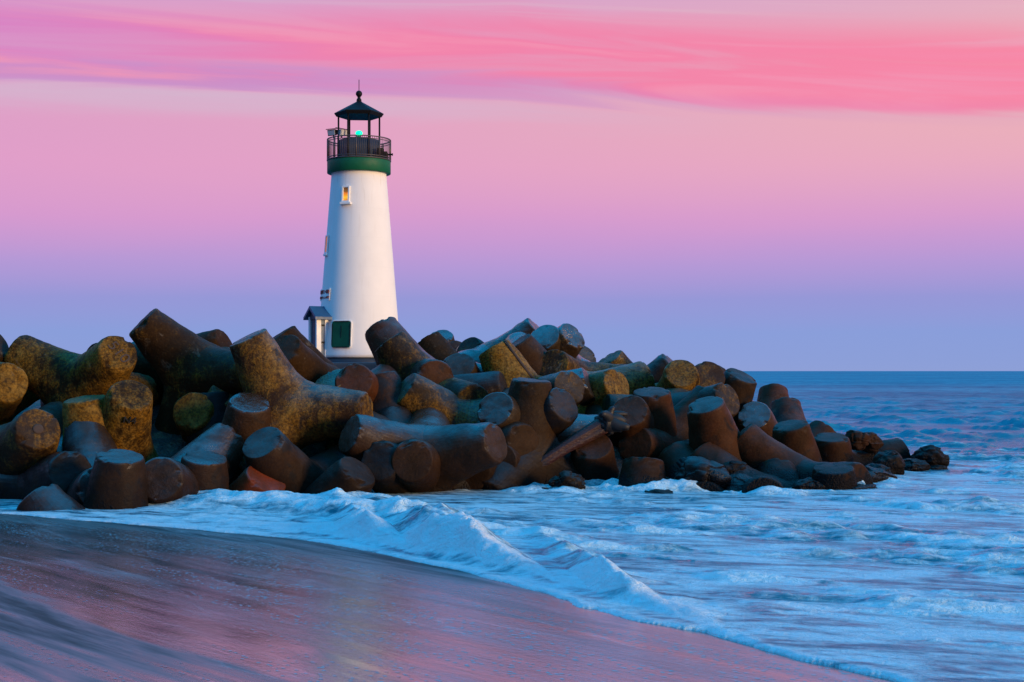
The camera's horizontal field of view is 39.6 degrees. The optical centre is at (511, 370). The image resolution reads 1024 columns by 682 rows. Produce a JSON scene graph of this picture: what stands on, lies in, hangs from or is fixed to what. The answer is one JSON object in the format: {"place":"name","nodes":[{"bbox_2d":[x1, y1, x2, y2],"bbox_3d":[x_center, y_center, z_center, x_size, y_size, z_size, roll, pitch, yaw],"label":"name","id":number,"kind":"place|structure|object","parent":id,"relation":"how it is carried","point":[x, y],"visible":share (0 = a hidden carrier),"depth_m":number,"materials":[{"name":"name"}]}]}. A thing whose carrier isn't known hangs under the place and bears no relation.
{"place":"outdoors","nodes":[
{"label":"outdoors","id":0,"kind":"place"},
{"bbox_2d":[13,400,688,478],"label":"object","id":1,"kind":"object","parent":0,"point":[167,445],"visible":0.01,"depth_m":37.46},
{"bbox_2d":[0,334,8,361],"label":"tetrapod","id":2,"kind":"object","parent":1,"relation":"on","point":[4,347],"visible":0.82,"depth_m":36.64,"materials":[{"name":"concrete"}]},
{"bbox_2d":[0,362,39,424],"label":"tetrapod","id":3,"kind":"object","parent":1,"relation":"on","point":[17,396],"visible":0.67,"depth_m":35.31,"materials":[{"name":"concrete"}]},
{"bbox_2d":[0,401,62,474],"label":"tetrapod","id":4,"kind":"object","parent":1,"relation":"on","point":[29,438],"visible":0.43,"depth_m":32.42,"materials":[{"name":"concrete"}]},
{"bbox_2d":[0,433,91,499],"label":"tetrapod","id":5,"kind":"object","parent":1,"relation":"on","point":[61,469],"visible":0.17,"depth_m":32.11,"materials":[{"name":"concrete"}]},
{"bbox_2d":[3,335,158,407],"bbox_3d":[-10.979,0.566,36.609,3.328,3.327,3.348,-23,30,-11],"label":"tetrapod","id":6,"kind":"object","parent":1,"relation":"on","point":[100,367],"visible":0.51,"depth_m":35.73,"materials":[{"name":"concrete"}]},
{"bbox_2d":[62,394,104,446],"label":"tetrapod","id":7,"kind":"object","parent":1,"relation":"on","point":[85,408],"visible":0.14,"depth_m":33.52,"materials":[{"name":"concrete"}]},
{"bbox_2d":[62,421,117,504],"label":"tetrapod","id":8,"kind":"object","parent":1,"relation":"on","point":[89,440],"visible":0.16,"depth_m":33.05,"materials":[{"name":"concrete"}]},
{"bbox_2d":[82,449,147,509],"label":"tetrapod","id":9,"kind":"object","parent":1,"relation":"on","point":[117,479],"visible":0.19,"depth_m":30.35,"materials":[{"name":"concrete"}]},
{"bbox_2d":[102,380,158,462],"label":"tetrapod","id":10,"kind":"object","parent":1,"relation":"on","point":[127,407],"visible":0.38,"depth_m":33.63,"materials":[{"name":"concrete"}]},
{"bbox_2d":[87,329,232,404],"bbox_3d":[-9.897,0.131,39.990,3.313,3.324,3.339,32,-31,5],"label":"tetrapod","id":11,"kind":"object","parent":1,"relation":"on","point":[217,337],"visible":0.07,"depth_m":39.06,"materials":[{"name":"concrete"}]},
{"bbox_2d":[129,308,242,434],"bbox_3d":[-8.317,0.198,38.202,3.316,3.320,3.322,-11,-38,-17],"label":"tetrapod","id":12,"kind":"object","parent":1,"relation":"on","point":[181,360],"visible":0.57,"depth_m":37.29,"materials":[{"name":"concrete"}]},
{"bbox_2d":[173,392,213,440],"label":"tetrapod","id":13,"kind":"object","parent":1,"relation":"on","point":[193,412],"visible":0.26,"depth_m":36.34,"materials":[{"name":"concrete"}]},
{"bbox_2d":[145,423,244,503],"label":"tetrapod","id":14,"kind":"object","parent":1,"relation":"on","point":[172,478],"visible":0.26,"depth_m":31.85,"materials":[{"name":"concrete"}]},
{"bbox_2d":[180,451,228,490],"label":"tetrapod","id":15,"kind":"object","parent":1,"relation":"on","point":[209,469],"visible":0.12,"depth_m":32.49,"materials":[{"name":"concrete"}]},
{"bbox_2d":[186,392,228,444],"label":"tetrapod","id":16,"kind":"object","parent":1,"relation":"on","point":[218,400],"visible":0.05,"depth_m":36.50,"materials":[{"name":"concrete"}]},
{"bbox_2d":[207,385,233,406],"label":"tetrapod","id":17,"kind":"object","parent":1,"relation":"on","point":[213,388],"visible":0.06,"depth_m":36.89,"materials":[{"name":"concrete"}]},
{"bbox_2d":[222,393,270,484],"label":"tetrapod","id":18,"kind":"object","parent":1,"relation":"on","point":[246,416],"visible":0.13,"depth_m":34.72,"materials":[{"name":"concrete"}]},
{"bbox_2d":[229,465,285,491],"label":"tetrapod","id":19,"kind":"object","parent":1,"relation":"on","point":[250,478],"visible":0.12,"depth_m":33.08,"materials":[{"name":"concrete"}]},
{"bbox_2d":[242,427,346,493],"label":"tetrapod","id":20,"kind":"object","parent":1,"relation":"on","point":[277,454],"visible":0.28,"depth_m":33.48,"materials":[{"name":"concrete"}]},
{"bbox_2d":[229,328,373,475],"bbox_3d":[-5.759,1.082,36.201,3.325,3.304,3.321,12,29,-40],"label":"tetrapod","id":21,"kind":"object","parent":1,"relation":"on","point":[304,412],"visible":0.69,"depth_m":35.35,"materials":[{"name":"concrete"}]},
{"bbox_2d":[273,326,335,366],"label":"tetrapod","id":22,"kind":"object","parent":1,"relation":"on","point":[293,330],"visible":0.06,"depth_m":39.50,"materials":[{"name":"concrete"}]},
{"bbox_2d":[275,335,338,382],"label":"tetrapod","id":23,"kind":"object","parent":1,"relation":"on","point":[307,363],"visible":0.25,"depth_m":37.69,"materials":[{"name":"concrete"}]},
{"bbox_2d":[315,369,341,449],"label":"tetrapod","id":24,"kind":"object","parent":1,"relation":"on","point":[328,378],"visible":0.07,"depth_m":37.54,"materials":[{"name":"concrete"}]},
{"bbox_2d":[304,456,374,493],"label":"tetrapod","id":25,"kind":"object","parent":1,"relation":"on","point":[347,474],"visible":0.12,"depth_m":33.26,"materials":[{"name":"concrete"}]},
{"bbox_2d":[332,362,376,370],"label":"jetty deck","id":26,"kind":"structure","parent":1,"relation":"on","point":[370,366],"depth_m":53.00,"materials":[{"name":"concrete"}]},
{"bbox_2d":[303,91,397,361],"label":"lighthouse","id":27,"kind":"object","parent":26,"relation":"on","point":[358,295],"visible":0.94,"depth_m":58.79,"materials":[{"name":"white paint"}]},
{"bbox_2d":[323,235,328,255],"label":"window","id":28,"kind":"structure","parent":27,"relation":"in","point":[326,236],"depth_m":59.36,"materials":[{"name":"white"}]},
{"bbox_2d":[326,128,338,137],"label":"floodlight","id":29,"kind":"object","parent":27,"relation":"attached to","point":[333,132],"visible":1,"depth_m":59.28,"materials":[{"name":"white metal"}]},
{"bbox_2d":[339,186,351,204],"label":"window","id":30,"kind":"structure","parent":27,"relation":"in","point":[345,198],"depth_m":58.77,"materials":[{"name":"white"}]},
{"bbox_2d":[377,148,392,158],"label":"fog signal","id":31,"kind":"object","parent":27,"relation":"on","point":[385,153],"visible":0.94,"depth_m":59.45,"materials":[{"name":"black metal"}]},
{"bbox_2d":[335,363,402,401],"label":"tetrapod","id":32,"kind":"object","parent":1,"relation":"on","point":[356,376],"visible":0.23,"depth_m":37.06,"materials":[{"name":"concrete"}]},
{"bbox_2d":[372,371,401,413],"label":"tetrapod","id":33,"kind":"object","parent":1,"relation":"on","point":[389,388],"visible":0.11,"depth_m":37.34,"materials":[{"name":"concrete"}]},
{"bbox_2d":[373,411,439,492],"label":"tetrapod","id":34,"kind":"object","parent":1,"relation":"on","point":[415,463],"visible":0.23,"depth_m":33.88,"materials":[{"name":"concrete"}]},
{"bbox_2d":[365,317,453,383],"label":"tetrapod","id":35,"kind":"object","parent":1,"relation":"on","point":[378,334],"visible":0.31,"depth_m":40.65,"materials":[{"name":"concrete"}]},
{"bbox_2d":[361,406,481,492],"bbox_3d":[-2.658,2.824,36.004,3.313,3.339,3.324,-34,17,-37],"label":"tetrapod","id":36,"kind":"object","parent":1,"relation":"on","point":[376,458],"visible":0.28,"depth_m":34.09,"materials":[{"name":"concrete"}]},
{"bbox_2d":[338,407,506,491],"bbox_3d":[-2.217,2.267,35.602,3.336,3.349,3.334,-38,-22,-21],"label":"tetrapod","id":37,"kind":"object","parent":1,"relation":"on","point":[465,451],"visible":0.62,"depth_m":34.50,"materials":[{"name":"concrete"}]},
{"bbox_2d":[375,331,487,399],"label":"tetrapod","id":38,"kind":"object","parent":1,"relation":"on","point":[402,353],"visible":0.34,"depth_m":39.19,"materials":[{"name":"concrete"}]},
{"bbox_2d":[418,332,457,360],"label":"tetrapod","id":39,"kind":"object","parent":1,"relation":"on","point":[437,345],"visible":0.09,"depth_m":46.83,"materials":[{"name":"concrete"}]},
{"bbox_2d":[397,373,482,424],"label":"tetrapod","id":40,"kind":"object","parent":1,"relation":"on","point":[418,392],"visible":0.29,"depth_m":37.25,"materials":[{"name":"concrete"}]},
{"bbox_2d":[431,330,454,341],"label":"tetrapod","id":41,"kind":"object","parent":1,"relation":"on","point":[447,335],"visible":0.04,"depth_m":58.88,"materials":[{"name":"concrete"}]},
{"bbox_2d":[444,353,480,374],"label":"tetrapod","id":42,"kind":"object","parent":1,"relation":"on","point":[459,363],"visible":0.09,"depth_m":40.68,"materials":[{"name":"concrete"}]},
{"bbox_2d":[457,337,483,351],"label":"tetrapod","id":43,"kind":"object","parent":1,"relation":"on","point":[469,343],"visible":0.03,"depth_m":50.85,"materials":[{"name":"concrete"}]},
{"bbox_2d":[453,371,507,393],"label":"tetrapod","id":44,"kind":"object","parent":1,"relation":"on","point":[491,381],"visible":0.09,"depth_m":39.26,"materials":[{"name":"concrete"}]},
{"bbox_2d":[465,466,496,489],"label":"tetrapod","id":45,"kind":"object","parent":1,"relation":"on","point":[474,482],"visible":0.06,"depth_m":35.50,"materials":[{"name":"concrete"}]},
{"bbox_2d":[456,318,538,363],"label":"tetrapod","id":46,"kind":"object","parent":1,"relation":"on","point":[528,326],"visible":0.21,"depth_m":49.50,"materials":[{"name":"concrete"}]},
{"bbox_2d":[477,387,537,455],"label":"tetrapod","id":47,"kind":"object","parent":1,"relation":"on","point":[521,438],"visible":0.18,"depth_m":36.34,"materials":[{"name":"concrete"}]},
{"bbox_2d":[502,445,520,467],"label":"tetrapod","id":48,"kind":"object","parent":1,"relation":"on","point":[513,456],"visible":0.02,"depth_m":36.05,"materials":[{"name":"concrete"}]},
{"bbox_2d":[512,334,546,374],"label":"tetrapod","id":49,"kind":"object","parent":1,"relation":"on","point":[531,349],"visible":0.11,"depth_m":43.38,"materials":[{"name":"concrete"}]},
{"bbox_2d":[482,377,578,489],"bbox_3d":[0.359,2.396,37.410,3.313,3.324,3.339,-31,-39,0],"label":"tetrapod","id":50,"kind":"object","parent":1,"relation":"on","point":[529,395],"visible":0.4,"depth_m":36.66,"materials":[{"name":"concrete"}]},
{"bbox_2d":[541,406,629,465],"bbox_3d":[1.815,1.742,36.724,2.538,1.690,0.971,0,0,-17],"label":"driftwood log","id":51,"kind":"object","parent":50,"relation":"on","point":[609,421],"visible":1,"depth_m":36.65,"materials":[{"name":"brown wood"}]},
{"bbox_2d":[476,362,584,404],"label":"tetrapod","id":52,"kind":"object","parent":1,"relation":"on","point":[571,383],"visible":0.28,"depth_m":39.67,"materials":[{"name":"concrete"}]},
{"bbox_2d":[479,340,587,413],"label":"tetrapod","id":53,"kind":"object","parent":1,"relation":"on","point":[507,360],"visible":0.23,"depth_m":40.33,"materials":[{"name":"concrete"}]},
{"bbox_2d":[477,392,597,442],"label":"tetrapod","id":54,"kind":"object","parent":1,"relation":"on","point":[500,409],"visible":0.2,"depth_m":36.65,"materials":[{"name":"concrete"}]},
{"bbox_2d":[506,323,584,357],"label":"tetrapod","id":55,"kind":"object","parent":1,"relation":"on","point":[572,343],"visible":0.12,"depth_m":45.45,"materials":[{"name":"concrete"}]},
{"bbox_2d":[531,325,589,361],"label":"tetrapod","id":56,"kind":"object","parent":1,"relation":"on","point":[547,337],"visible":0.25,"depth_m":45.29,"materials":[{"name":"concrete"}]},
{"bbox_2d":[544,387,577,436],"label":"tetrapod","id":57,"kind":"object","parent":1,"relation":"on","point":[560,410],"visible":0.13,"depth_m":36.91,"materials":[{"name":"concrete"}]},
{"bbox_2d":[548,470,585,488],"bbox_3d":[1.393,2.849,35.528,0.943,0.747,0.860,0,0,8],"label":"boulder","id":58,"kind":"object","parent":1,"relation":"on","point":[568,478],"visible":0.62,"depth_m":35.21,"materials":[{"name":"concrete"}]},
{"bbox_2d":[541,368,594,405],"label":"tetrapod","id":59,"kind":"object","parent":1,"relation":"on","point":[588,395],"visible":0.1,"depth_m":41.20,"materials":[{"name":"concrete"}]},
{"bbox_2d":[540,350,625,375],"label":"tetrapod","id":60,"kind":"object","parent":1,"relation":"on","point":[554,361],"visible":0.23,"depth_m":43.40,"materials":[{"name":"concrete"}]},
{"bbox_2d":[538,369,628,404],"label":"tetrapod","id":61,"kind":"object","parent":1,"relation":"on","point":[606,382],"visible":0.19,"depth_m":41.42,"materials":[{"name":"concrete"}]},
{"bbox_2d":[579,346,595,361],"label":"tetrapod","id":62,"kind":"object","parent":1,"relation":"on","point":[587,353],"visible":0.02,"depth_m":49.40,"materials":[{"name":"concrete"}]},
{"bbox_2d":[571,435,618,479],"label":"tetrapod","id":63,"kind":"object","parent":1,"relation":"on","point":[595,459],"visible":0.2,"depth_m":36.77,"materials":[{"name":"concrete"}]},
{"bbox_2d":[599,350,632,363],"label":"tetrapod","id":64,"kind":"object","parent":1,"relation":"on","point":[618,357],"visible":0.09,"depth_m":47.24,"materials":[{"name":"concrete"}]},
{"bbox_2d":[585,395,654,447],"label":"tetrapod","id":65,"kind":"object","parent":1,"relation":"on","point":[639,417],"visible":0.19,"depth_m":38.44,"materials":[{"name":"concrete"}]},
{"bbox_2d":[586,361,654,394],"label":"tetrapod","id":66,"kind":"object","parent":1,"relation":"on","point":[638,375],"visible":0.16,"depth_m":43.91,"materials":[{"name":"concrete"}]},
{"bbox_2d":[618,456,666,486],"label":"tetrapod","id":67,"kind":"object","parent":1,"relation":"on","point":[638,470],"visible":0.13,"depth_m":35.52,"materials":[{"name":"concrete"}]},
{"bbox_2d":[633,387,676,436],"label":"tetrapod","id":68,"kind":"object","parent":1,"relation":"on","point":[658,401],"visible":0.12,"depth_m":39.01,"materials":[{"name":"concrete"}]},
{"bbox_2d":[647,354,672,382],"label":"tetrapod","id":69,"kind":"object","parent":1,"relation":"on","point":[657,364],"visible":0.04,"depth_m":46.15,"materials":[{"name":"concrete"}]},
{"bbox_2d":[618,385,704,458],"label":"tetrapod","id":70,"kind":"object","parent":1,"relation":"on","point":[650,442],"visible":0.27,"depth_m":38.48,"materials":[{"name":"concrete"}]},
{"bbox_2d":[600,382,739,416],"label":"tetrapod","id":71,"kind":"object","parent":1,"relation":"on","point":[727,393],"visible":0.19,"depth_m":40.24,"materials":[{"name":"concrete"}]},
{"bbox_2d":[655,360,699,390],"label":"tetrapod","id":72,"kind":"object","parent":1,"relation":"on","point":[683,374],"visible":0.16,"depth_m":42.64,"materials":[{"name":"concrete"}]},
{"bbox_2d":[657,441,723,491],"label":"tetrapod","id":73,"kind":"object","parent":1,"relation":"on","point":[671,455],"visible":0.09,"depth_m":37.62,"materials":[{"name":"concrete"}]},
{"bbox_2d":[674,456,731,488],"bbox_3d":[4.822,2.774,35.803,1.631,1.282,1.434,0,0,30],"label":"boulder","id":74,"kind":"object","parent":1,"relation":"on","point":[699,468],"visible":0.55,"depth_m":35.26,"materials":[{"name":"stone"}]},
{"bbox_2d":[695,361,725,386],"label":"tetrapod","id":75,"kind":"object","parent":1,"relation":"on","point":[711,373],"visible":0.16,"depth_m":43.18,"materials":[{"name":"concrete"}]},
{"bbox_2d":[687,396,741,460],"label":"tetrapod","id":76,"kind":"object","parent":1,"relation":"on","point":[710,419],"visible":0.23,"depth_m":37.47,"materials":[{"name":"concrete"}]},
{"bbox_2d":[724,460,746,472],"bbox_3d":[5.642,2.690,36.998,1.191,0.778,1.260,0,0,-8],"label":"boulder","id":77,"kind":"object","parent":1,"relation":"on","point":[733,466],"visible":0.27,"depth_m":36.47,"materials":[{"name":"stone"}]},
{"bbox_2d":[724,368,756,425],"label":"tetrapod","id":78,"kind":"object","parent":1,"relation":"on","point":[742,384],"visible":0.13,"depth_m":43.66,"materials":[{"name":"concrete"}]},
{"bbox_2d":[690,442,795,492],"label":"tetrapod","id":79,"kind":"object","parent":1,"relation":"on","point":[711,451],"visible":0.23,"depth_m":36.45,"materials":[{"name":"concrete"}]},
{"bbox_2d":[737,400,777,436],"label":"tetrapod","id":80,"kind":"object","parent":1,"relation":"on","point":[760,415],"visible":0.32,"depth_m":43.24,"materials":[{"name":"concrete"}]},
{"bbox_2d":[757,383,788,407],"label":"tetrapod","id":81,"kind":"object","parent":1,"relation":"on","point":[768,394],"visible":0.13,"depth_m":50.42,"materials":[{"name":"concrete"}]},
{"bbox_2d":[758,458,799,481],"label":"tetrapod","id":82,"kind":"object","parent":1,"relation":"on","point":[786,470],"visible":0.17,"depth_m":36.89,"materials":[{"name":"concrete"}]},
{"bbox_2d":[724,473,753,491],"bbox_3d":[5.747,2.919,35.580,1.583,0.729,1.290,0,0,-41],"label":"rock","id":83,"kind":"object","parent":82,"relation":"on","point":[737,482],"visible":0.33,"depth_m":35.16,"materials":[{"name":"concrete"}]},
{"bbox_2d":[791,477,825,489],"bbox_3d":[7.622,2.977,35.968,1.199,0.578,0.929,0,0,-17],"label":"boulder","id":84,"kind":"object","parent":82,"relation":"on","point":[808,483],"visible":0.47,"depth_m":35.62,"materials":[{"name":"stone"}]},
{"bbox_2d":[770,397,805,422],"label":"tetrapod","id":85,"kind":"object","parent":1,"relation":"on","point":[784,408],"visible":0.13,"depth_m":46.90,"materials":[{"name":"concrete"}]},
{"bbox_2d":[772,420,821,461],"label":"tetrapod","id":86,"kind":"object","parent":1,"relation":"on","point":[797,436],"visible":0.08,"depth_m":40.11,"materials":[{"name":"concrete"}]},
{"bbox_2d":[737,423,872,483],"bbox_3d":[7.622,3.268,38.000,3.320,3.316,3.322,-10,39,-2],"label":"tetrapod","id":87,"kind":"object","parent":1,"relation":"on","point":[757,446],"visible":0.23,"depth_m":37.52,"materials":[{"name":"concrete"}]},
{"bbox_2d":[809,420,836,436],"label":"tetrapod","id":88,"kind":"object","parent":1,"relation":"on","point":[817,426],"visible":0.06,"depth_m":46.02,"materials":[{"name":"concrete"}]},
{"bbox_2d":[811,462,856,489],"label":"tetrapod","id":89,"kind":"object","parent":1,"relation":"on","point":[836,476],"visible":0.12,"depth_m":35.61,"materials":[{"name":"concrete"}]},
{"bbox_2d":[814,432,853,461],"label":"tetrapod","id":90,"kind":"object","parent":1,"relation":"on","point":[834,447],"visible":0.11,"depth_m":41.09,"materials":[{"name":"concrete"}]},
{"bbox_2d":[851,483,876,489],"bbox_3d":[8.805,3.048,36.348,1.140,0.393,1.821,0,0,16],"label":"boulder","id":91,"kind":"object","parent":1,"relation":"on","point":[865,486],"visible":0.2,"depth_m":35.83,"materials":[{"name":"stone"}]},
{"bbox_2d":[866,463,892,473],"bbox_3d":[10.199,2.934,39.541,0.884,0.740,0.962,0,0,41],"label":"boulder","id":92,"kind":"object","parent":1,"relation":"on","point":[884,468],"visible":0.23,"depth_m":39.37,"materials":[{"name":"concrete"}]},
{"bbox_2d":[852,438,910,465],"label":"tetrapod","id":93,"kind":"object","parent":1,"relation":"on","point":[898,445],"visible":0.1,"depth_m":43.73,"materials":[{"name":"concrete"}]},
{"bbox_2d":[845,430,870,450],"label":"boulder","id":94,"kind":"object","parent":93,"relation":"on","point":[859,440],"visible":0.75,"depth_m":42.70,"materials":[{"name":"stone"}]},
{"bbox_2d":[862,432,883,452],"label":"boulder","id":95,"kind":"object","parent":93,"relation":"on","point":[876,443],"visible":0.62,"depth_m":43.24,"materials":[{"name":"stone"}]},
{"bbox_2d":[865,466,897,482],"bbox_3d":[9.641,2.980,38.454,1.664,0.883,1.303,0,0,-25],"label":"boulder","id":96,"kind":"object","parent":1,"relation":"on","point":[878,474],"visible":0.3,"depth_m":38.12,"materials":[{"name":"stone"}]},
{"bbox_2d":[872,450,904,474],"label":"boulder","id":97,"kind":"object","parent":1,"relation":"on","point":[893,460],"visible":0.57,"depth_m":40.61,"materials":[{"name":"stone"}]},
{"bbox_2d":[903,458,930,470],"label":"boulder","id":98,"kind":"object","parent":1,"relation":"on","point":[914,464],"visible":0.53,"depth_m":42.09,"materials":[{"name":"stone"}]},
{"bbox_2d":[930,465,947,469],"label":"boulder","id":99,"kind":"object","parent":1,"relation":"on","point":[937,467],"visible":0.34,"depth_m":42.75,"materials":[{"name":"stone"}]},
{"bbox_2d":[0,513,893,681],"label":"beach","id":100,"kind":"structure","parent":0,"point":[88,601],"depth_m":16.42,"materials":[{"name":"brown sand"}]},
{"bbox_2d":[16,484,84,510],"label":"tetrapod","id":101,"kind":"object","parent":100,"relation":"on","point":[51,497],"visible":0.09,"depth_m":30.06,"materials":[{"name":"concrete"}]},
{"bbox_2d":[0,377,1023,681],"bbox_3d":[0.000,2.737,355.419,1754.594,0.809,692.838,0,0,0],"label":"sea","id":102,"kind":"structure","parent":0,"point":[912,577],"depth_m":24.79,"materials":[{"name":"teal liquid"}]},
{"bbox_2d":[644,489,672,493],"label":"boulder","id":103,"kind":"object","parent":102,"relation":"in","point":[662,491],"visible":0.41,"depth_m":34.56,"materials":[{"name":"stone"}]},
{"bbox_2d":[909,445,949,466],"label":"boulder","id":104,"kind":"object","parent":102,"relation":"in","point":[931,455],"visible":0.65,"depth_m":43.11,"materials":[{"name":"stone"}]},
{"bbox_2d":[0,0,1023,370],"label":"sky","id":105,"kind":"structure","parent":0,"point":[743,185],"materials":[{"name":"pink"}]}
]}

